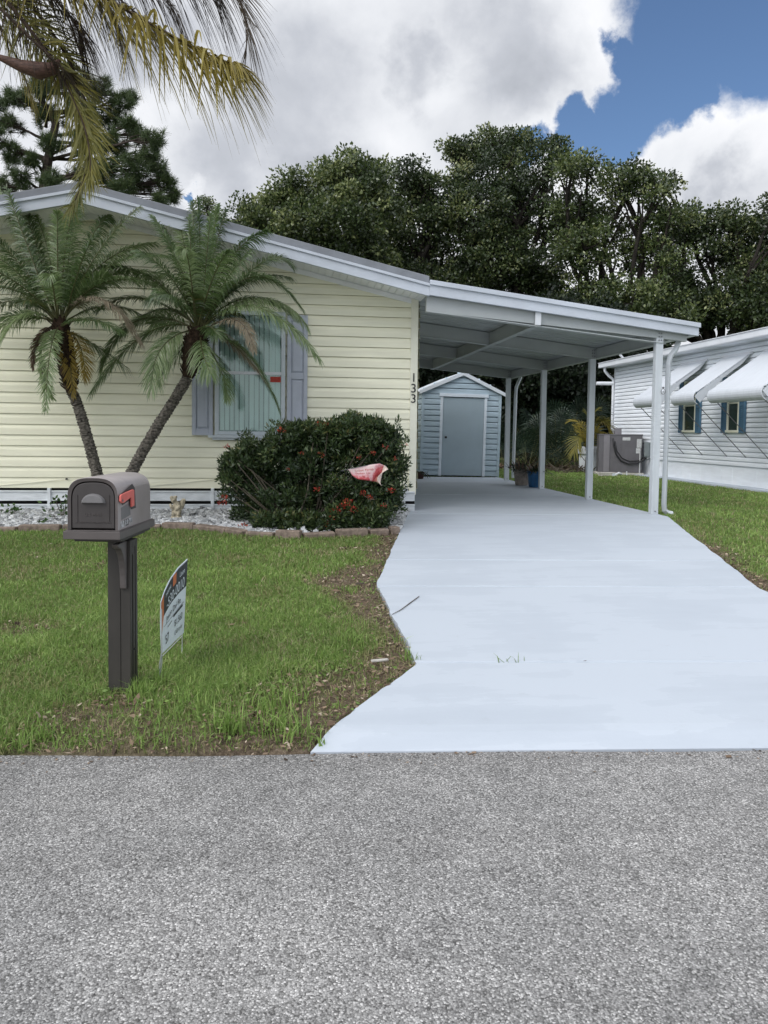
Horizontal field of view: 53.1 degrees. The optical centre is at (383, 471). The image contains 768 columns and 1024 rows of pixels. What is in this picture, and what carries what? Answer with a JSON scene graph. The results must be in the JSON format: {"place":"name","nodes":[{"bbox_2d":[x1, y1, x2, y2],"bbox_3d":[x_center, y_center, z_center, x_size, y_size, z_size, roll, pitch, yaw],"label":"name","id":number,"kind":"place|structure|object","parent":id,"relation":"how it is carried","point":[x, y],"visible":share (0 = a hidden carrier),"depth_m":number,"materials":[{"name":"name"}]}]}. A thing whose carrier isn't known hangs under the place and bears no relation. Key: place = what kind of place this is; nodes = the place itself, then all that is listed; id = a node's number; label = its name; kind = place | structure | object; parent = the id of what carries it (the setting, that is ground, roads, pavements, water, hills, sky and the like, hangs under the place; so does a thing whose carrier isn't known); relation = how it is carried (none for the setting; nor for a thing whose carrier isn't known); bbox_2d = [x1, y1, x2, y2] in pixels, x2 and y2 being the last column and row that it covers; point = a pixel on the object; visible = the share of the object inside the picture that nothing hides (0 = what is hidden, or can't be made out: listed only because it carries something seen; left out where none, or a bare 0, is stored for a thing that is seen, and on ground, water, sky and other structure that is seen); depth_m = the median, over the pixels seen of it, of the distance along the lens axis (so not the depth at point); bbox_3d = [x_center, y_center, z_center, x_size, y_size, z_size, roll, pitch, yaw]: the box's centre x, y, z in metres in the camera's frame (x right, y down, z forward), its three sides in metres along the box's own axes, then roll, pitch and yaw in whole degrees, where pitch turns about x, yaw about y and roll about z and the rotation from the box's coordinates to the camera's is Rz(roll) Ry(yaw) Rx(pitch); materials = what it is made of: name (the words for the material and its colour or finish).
{"place":"outdoors","nodes":[
{"label":"outdoors","id":0,"kind":"place"},
{"bbox_2d":[0,506,409,533],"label":"gravel","id":1,"kind":"structure","parent":0,"point":[209,516],"depth_m":8.91,"materials":[{"name":"white gravel"}]},
{"bbox_2d":[1,503,23,514],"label":"weed","id":2,"kind":"object","parent":1,"relation":"on","point":[11,509],"visible":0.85,"depth_m":9.07,"materials":[{"name":"green plant"}]},
{"bbox_2d":[38,494,67,516],"bbox_3d":[-3.766,0.405,9.008,0.466,0.292,0.392,2,3,18],"label":"weed","id":3,"kind":"object","parent":1,"relation":"on","point":[60,509],"visible":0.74,"depth_m":9.02,"materials":[{"name":"green plant"}]},
{"bbox_2d":[169,495,185,517],"bbox_3d":[-2.449,0.426,9.065,0.158,0.300,0.160,2,3,28],"label":"garden statue","id":4,"kind":"object","parent":1,"relation":"on","point":[176,507],"visible":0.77,"depth_m":9.02,"materials":[{"name":"stone"}]},
{"bbox_2d":[0,750,767,1023],"bbox_3d":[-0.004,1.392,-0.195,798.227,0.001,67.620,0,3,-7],"label":"road","id":5,"kind":"structure","parent":0,"point":[532,887],"depth_m":2.32,"materials":[{"name":"grey asphalt"}]},
{"bbox_2d":[0,439,767,755],"bbox_3d":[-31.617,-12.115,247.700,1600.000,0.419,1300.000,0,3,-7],"label":"lawn","id":6,"kind":"structure","parent":0,"point":[202,751],"depth_m":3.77,"materials":[{"name":"green plant"}]},
{"bbox_2d":[0,526,17,532],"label":"edging brick","id":7,"kind":"object","parent":6,"relation":"on","point":[4,528],"visible":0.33,"depth_m":8.14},
{"bbox_2d":[18,524,61,532],"bbox_3d":[-3.684,0.609,8.235,0.420,0.092,0.121,0,3,-7],"label":"edging brick","id":8,"kind":"object","parent":6,"relation":"on","point":[39,527],"visible":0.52,"depth_m":8.18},
{"bbox_2d":[0,61,183,206],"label":"pine tree","id":9,"kind":"object","parent":6,"relation":"on","point":[144,160],"visible":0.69,"depth_m":26.04,"materials":[{"name":"green plant"}]},
{"bbox_2d":[63,472,154,693],"bbox_3d":[-1.373,0.591,3.887,0.272,1.158,0.546,1,3,0],"label":"mailbox","id":10,"kind":"object","parent":6,"relation":"on","point":[112,510],"visible":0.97,"depth_m":3.80,"materials":[{"name":"grey plastic"}]},
{"bbox_2d":[72,482,114,528],"bbox_3d":[-1.369,0.159,3.612,0.200,0.217,0.027,1,3,0],"label":"door","id":11,"kind":"structure","parent":10,"relation":"in","point":[93,504],"depth_m":3.62,"materials":[{"name":"grey plastic"}]},
{"bbox_2d":[0,0,281,228],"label":"queen palm","id":12,"kind":"object","parent":6,"relation":"on","point":[236,71],"visible":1,"depth_m":5.85,"materials":[{"name":"green plant"}]},
{"bbox_2d":[150,524,160,528],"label":"edging brick","id":13,"kind":"object","parent":6,"relation":"on","point":[158,525],"visible":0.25,"depth_m":8.44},
{"bbox_2d":[159,559,187,675],"bbox_3d":[-1.147,0.820,4.203,0.055,0.624,0.415,1,3,3],"label":"yard sign","id":14,"kind":"object","parent":6,"relation":"on","point":[172,609],"visible":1,"depth_m":4.21,"materials":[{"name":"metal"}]},
{"bbox_2d":[162,522,195,530],"bbox_3d":[-2.273,0.608,8.508,0.350,0.096,0.124,1,3,3],"label":"edging brick","id":15,"kind":"object","parent":6,"relation":"on","point":[179,525],"visible":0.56,"depth_m":8.45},
{"bbox_2d":[193,524,229,533],"bbox_3d":[-1.889,0.636,8.413,0.412,0.110,0.131,2,3,22],"label":"edging brick","id":16,"kind":"object","parent":6,"relation":"on","point":[207,527],"visible":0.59,"depth_m":8.37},
{"bbox_2d":[194,194,229,219],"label":"oak tree","id":17,"kind":"object","parent":6,"relation":"on","point":[207,203],"visible":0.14,"depth_m":47.10,"materials":[{"name":"green plant"}]},
{"bbox_2d":[0,182,429,512],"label":"manufactured home","id":18,"kind":"object","parent":6,"relation":"on","point":[362,318],"visible":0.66,"depth_m":9.75,"materials":[{"name":"beige plastic"}]},
{"bbox_2d":[215,310,284,434],"bbox_3d":[-1.710,-1.260,9.819,0.885,1.575,0.057,0,3,-7],"label":"window","id":19,"kind":"structure","parent":18,"relation":"in","point":[254,405],"depth_m":9.84,"materials":[{"name":"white glass"}]},
{"bbox_2d":[225,527,247,536],"bbox_3d":[-1.580,0.653,8.253,0.244,0.098,0.130,3,4,31],"label":"edging brick","id":20,"kind":"object","parent":6,"relation":"on","point":[235,530],"visible":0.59,"depth_m":8.21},
{"bbox_2d":[224,200,256,224],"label":"oak tree","id":21,"kind":"object","parent":6,"relation":"on","point":[235,218],"visible":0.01,"depth_m":36.74,"materials":[{"name":"green plant"}]},
{"bbox_2d":[245,531,274,538],"bbox_3d":[-1.305,0.675,8.134,0.317,0.084,0.106,2,3,17],"label":"edging brick","id":22,"kind":"object","parent":6,"relation":"on","point":[256,533],"visible":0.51,"depth_m":8.09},
{"bbox_2d":[275,529,302,539],"bbox_3d":[-0.998,0.658,8.064,0.267,0.101,0.120,1,3,11],"label":"edging brick","id":23,"kind":"object","parent":6,"relation":"on","point":[284,533],"visible":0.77,"depth_m":8.01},
{"bbox_2d":[302,531,334,539],"bbox_3d":[-0.687,0.678,8.111,0.337,0.090,0.115,0,3,-21],"label":"edging brick","id":24,"kind":"object","parent":6,"relation":"on","point":[321,533],"visible":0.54,"depth_m":8.07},
{"bbox_2d":[225,141,413,267],"bbox_3d":[-2.695,-6.259,29.564,7.180,12.200,6.020,1,3,13],"label":"oak tree","id":25,"kind":"object","parent":6,"relation":"on","point":[330,198],"visible":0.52,"depth_m":27.91,"materials":[{"name":"green plant"}]},
{"bbox_2d":[335,528,367,537],"bbox_3d":[-0.346,0.655,8.236,0.343,0.098,0.104,0,3,-17],"label":"edging brick","id":26,"kind":"object","parent":6,"relation":"on","point":[363,532],"visible":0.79,"depth_m":8.19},
{"bbox_2d":[368,528,388,535],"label":"edging brick","id":27,"kind":"object","parent":6,"relation":"on","point":[378,531],"visible":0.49,"depth_m":8.30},
{"bbox_2d":[371,658,388,661],"bbox_3d":[-0.024,1.052,4.291,0.099,0.012,0.025,0,3,-19],"label":"bark chip","id":28,"kind":"object","parent":6,"relation":"on","point":[380,660],"visible":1,"depth_m":4.28,"materials":[{"name":"wood"}]},
{"bbox_2d":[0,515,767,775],"bbox_3d":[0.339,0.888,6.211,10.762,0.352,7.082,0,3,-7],"label":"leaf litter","id":29,"kind":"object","parent":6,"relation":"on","point":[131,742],"visible":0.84,"depth_m":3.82,"materials":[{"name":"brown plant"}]},
{"bbox_2d":[388,526,399,534],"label":"edging brick","id":30,"kind":"object","parent":6,"relation":"on","point":[393,530],"visible":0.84,"depth_m":8.36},
{"bbox_2d":[375,152,468,283],"bbox_3d":[1.097,-6.746,33.059,5.324,12.969,3.797,3,4,38],"label":"oak tree","id":31,"kind":"object","parent":6,"relation":"on","point":[418,250],"visible":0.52,"depth_m":31.85,"materials":[{"name":"green plant"}]},
{"bbox_2d":[418,368,502,397],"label":"understorey tree","id":32,"kind":"object","parent":6,"relation":"on","point":[427,376],"visible":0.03,"depth_m":25.72,"materials":[{"name":"green plant"}]},
{"bbox_2d":[416,372,505,476],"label":"shed","id":33,"kind":"structure","parent":6,"relation":"on","point":[457,436],"depth_m":18.17,"materials":[{"name":"blue metal"}]},
{"bbox_2d":[441,397,483,475],"bbox_3d":[1.868,-0.830,18.166,0.985,1.845,0.096,1,3,-7],"label":"door","id":34,"kind":"structure","parent":33,"relation":"in","point":[463,418],"depth_m":18.18,"materials":[{"name":"grey metal"}]},
{"bbox_2d":[424,121,594,457],"bbox_3d":[4.888,-7.720,33.308,7.163,15.014,6.592,-1,4,-35],"label":"oak tree","id":35,"kind":"object","parent":6,"relation":"on","point":[499,229],"visible":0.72,"depth_m":32.21,"materials":[{"name":"green plant"}]},
{"bbox_2d":[419,368,612,455],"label":"undergrowth","id":36,"kind":"object","parent":6,"relation":"on","point":[537,438],"depth_m":38.61,"materials":[{"name":"green plant"}]},
{"bbox_2d":[499,413,562,464],"bbox_3d":[3.792,-1.025,24.115,4.010,1.778,3.334,0,3,-7],"label":"palmetto","id":37,"kind":"object","parent":6,"relation":"on","point":[502,455],"visible":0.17,"depth_m":23.73,"materials":[{"name":"green plant"}]},
{"bbox_2d":[500,412,575,463],"bbox_3d":[5.013,-1.071,24.322,3.104,1.880,3.247,0,3,-7],"label":"palmetto","id":38,"kind":"object","parent":6,"relation":"on","point":[565,421],"visible":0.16,"depth_m":24.12,"materials":[{"name":"green plant"}]},
{"bbox_2d":[499,462,576,470],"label":"leaf mulch","id":39,"kind":"object","parent":6,"relation":"on","point":[549,466],"visible":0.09,"depth_m":23.20,"materials":[{"name":"brown plant"}]},
{"bbox_2d":[535,456,595,472],"bbox_3d":[5.236,-0.232,20.984,2.357,0.467,1.114,0,3,-7],"label":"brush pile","id":40,"kind":"object","parent":39,"relation":"on","point":[567,470],"visible":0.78,"depth_m":20.98,"materials":[{"name":"brown plant"}]},
{"bbox_2d":[500,412,577,468],"bbox_3d":[4.067,-0.956,22.421,3.483,1.824,3.009,2,3,30],"label":"palmetto","id":41,"kind":"object","parent":6,"relation":"on","point":[525,437],"visible":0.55,"depth_m":22.08,"materials":[{"name":"green plant"}]},
{"bbox_2d":[493,281,600,463],"bbox_3d":[4.849,-3.003,25.520,4.721,6.230,4.123,2,3,22],"label":"understorey tree","id":42,"kind":"object","parent":6,"relation":"on","point":[528,393],"visible":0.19,"depth_m":24.94,"materials":[{"name":"green plant"}]},
{"bbox_2d":[516,393,596,468],"bbox_3d":[5.364,-1.213,22.915,3.084,2.319,2.947,0,3,-7],"label":"palmetto","id":43,"kind":"object","parent":6,"relation":"on","point":[566,412],"visible":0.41,"depth_m":22.68,"materials":[{"name":"green plant"}]},
{"bbox_2d":[523,397,613,469],"bbox_3d":[5.546,-1.105,22.487,3.036,2.152,3.131,0,3,-7],"label":"palmetto","id":44,"kind":"object","parent":6,"relation":"on","point":[559,447],"visible":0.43,"depth_m":21.70,"materials":[{"name":"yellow plant"}]},
{"bbox_2d":[552,400,610,461],"bbox_3d":[6.631,-1.149,24.041,3.263,2.105,2.651,0,3,-7],"label":"palmetto","id":45,"kind":"object","parent":6,"relation":"on","point":[595,424],"visible":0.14,"depth_m":23.17,"materials":[{"name":"green plant"}]},
{"bbox_2d":[578,447,596,470],"bbox_3d":[5.898,-0.318,21.330,0.870,0.750,0.700,0,3,-7],"label":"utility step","id":46,"kind":"object","parent":6,"relation":"on","point":[581,461],"visible":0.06,"depth_m":21.12,"materials":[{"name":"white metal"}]},
{"bbox_2d":[564,407,616,472],"bbox_3d":[5.551,-0.815,20.551,1.584,1.862,1.107,1,3,7],"label":"areca palm","id":47,"kind":"object","parent":6,"relation":"on","point":[579,439],"visible":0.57,"depth_m":20.45,"materials":[{"name":"green plant"}]},
{"bbox_2d":[531,288,679,439],"bbox_3d":[7.716,-3.205,27.246,5.408,6.471,3.994,-2,4,-37],"label":"understorey tree","id":48,"kind":"object","parent":6,"relation":"on","point":[604,392],"visible":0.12,"depth_m":26.20,"materials":[{"name":"green plant"}]},
{"bbox_2d":[598,472,615,475],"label":"concrete block","id":49,"kind":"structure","parent":6,"relation":"on","point":[606,473],"depth_m":19.32,"materials":[{"name":"grey concrete"}]},
{"bbox_2d":[593,428,646,474],"bbox_3d":[6.209,-0.516,20.111,1.328,1.240,0.620,1,3,9],"label":"air conditioner","id":50,"kind":"object","parent":6,"relation":"on","point":[618,451],"visible":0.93,"depth_m":19.88,"materials":[{"name":"grey metal"}]},
{"bbox_2d":[538,146,708,375],"bbox_3d":[9.410,-6.460,30.543,6.648,12.809,5.029,2,3,27],"label":"oak tree","id":51,"kind":"object","parent":6,"relation":"on","point":[580,236],"visible":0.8,"depth_m":29.90,"materials":[{"name":"green plant"}]},
{"bbox_2d":[596,327,767,488],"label":"neighbour house","id":52,"kind":"structure","parent":6,"relation":"on","point":[718,426],"depth_m":16.67,"materials":[{"name":"white"}]},
{"bbox_2d":[644,442,650,457],"bbox_3d":[6.763,-0.560,19.565,0.165,0.400,0.240,0,3,-7],"label":"switch box","id":53,"kind":"object","parent":52,"relation":"attached to","point":[646,449],"visible":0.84,"depth_m":19.50,"materials":[{"name":"grey metal"}]},
{"bbox_2d":[681,381,695,431],"bbox_3d":[7.075,-1.502,17.732,0.090,1.180,0.580,0,3,-7],"label":"window","id":54,"kind":"structure","parent":52,"relation":"in","point":[688,424],"depth_m":17.77,"materials":[{"name":"white glass"}]},
{"bbox_2d":[725,376,738,432],"bbox_3d":[7.296,-1.408,15.998,0.090,1.180,0.480,0,3,-7],"label":"window","id":55,"kind":"structure","parent":52,"relation":"in","point":[732,407],"depth_m":16.04,"materials":[{"name":"white glass"}]},
{"bbox_2d":[645,168,767,342],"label":"oak tree","id":56,"kind":"object","parent":6,"relation":"on","point":[741,305],"visible":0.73,"depth_m":31.01,"materials":[{"name":"green plant"}]},
{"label":"gravel bed","id":57,"kind":"structure","parent":6,"relation":"on","visible":0},
{"bbox_2d":[0,184,179,475],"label":"date palm","id":58,"kind":"object","parent":57,"relation":"on","point":[61,292],"visible":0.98,"depth_m":8.80,"materials":[{"name":"green plant"}]},
{"bbox_2d":[86,195,322,472],"bbox_3d":[-2.066,-1.244,8.886,2.732,3.939,1.319,0,3,-7],"label":"date palm","id":59,"kind":"object","parent":57,"relation":"on","point":[201,302],"visible":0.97,"depth_m":8.79,"materials":[{"name":"green plant"}]},
{"bbox_2d":[215,409,412,531],"bbox_3d":[-0.816,0.041,8.793,2.296,1.560,1.199,0,3,-7],"label":"ixora shrub","id":60,"kind":"object","parent":57,"relation":"on","point":[293,488],"visible":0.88,"depth_m":8.68,"materials":[{"name":"green plant"}]},
{"bbox_2d":[341,464,387,485],"bbox_3d":[-0.379,0.300,8.366,0.419,0.816,0.959,-1,4,-32],"label":"garden flag","id":61,"kind":"object","parent":57,"relation":"on","point":[372,472],"visible":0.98,"depth_m":8.06,"materials":[{"name":"pink fabric"}]},
{"bbox_2d":[0,0,767,431],"label":"sky","id":62,"kind":"structure","parent":0,"point":[682,85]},
{"bbox_2d":[417,471,429,478],"bbox_3d":[0.717,0.067,17.223,0.660,0.189,0.550,1,3,4],"label":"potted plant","id":63,"kind":"object","parent":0,"point":[421,474],"visible":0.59,"depth_m":17.12,"materials":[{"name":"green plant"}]},
{"bbox_2d":[310,477,767,753],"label":"driveway","id":64,"kind":"structure","parent":0,"point":[658,623],"depth_m":4.85,"materials":[{"name":"paint"}]},
{"bbox_2d":[500,453,547,484],"bbox_3d":[2.787,-0.051,15.439,0.969,0.641,0.928,-2,4,-42],"label":"potted plant","id":65,"kind":"object","parent":64,"relation":"on","point":[520,478],"visible":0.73,"depth_m":15.38,"materials":[{"name":"green plant"}]},
{"bbox_2d":[515,463,556,487],"bbox_3d":[2.942,0.045,14.958,0.946,0.503,0.766,3,4,37],"label":"potted plant","id":66,"kind":"object","parent":64,"relation":"on","point":[532,472],"visible":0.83,"depth_m":14.82,"materials":[{"name":"green plant"}]},
{"bbox_2d":[418,280,700,514],"bbox_3d":[1.844,-1.073,13.403,3.588,2.966,7.360,0,3,-7],"label":"carport","id":67,"kind":"object","parent":64,"relation":"on","point":[508,336],"visible":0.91,"depth_m":11.05,"materials":[{"name":"white metal"}]},
{"bbox_2d":[636,474,767,492],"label":"footpath","id":68,"kind":"structure","parent":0,"point":[739,487],"depth_m":16.17,"materials":[{"name":"paint"}]}
]}

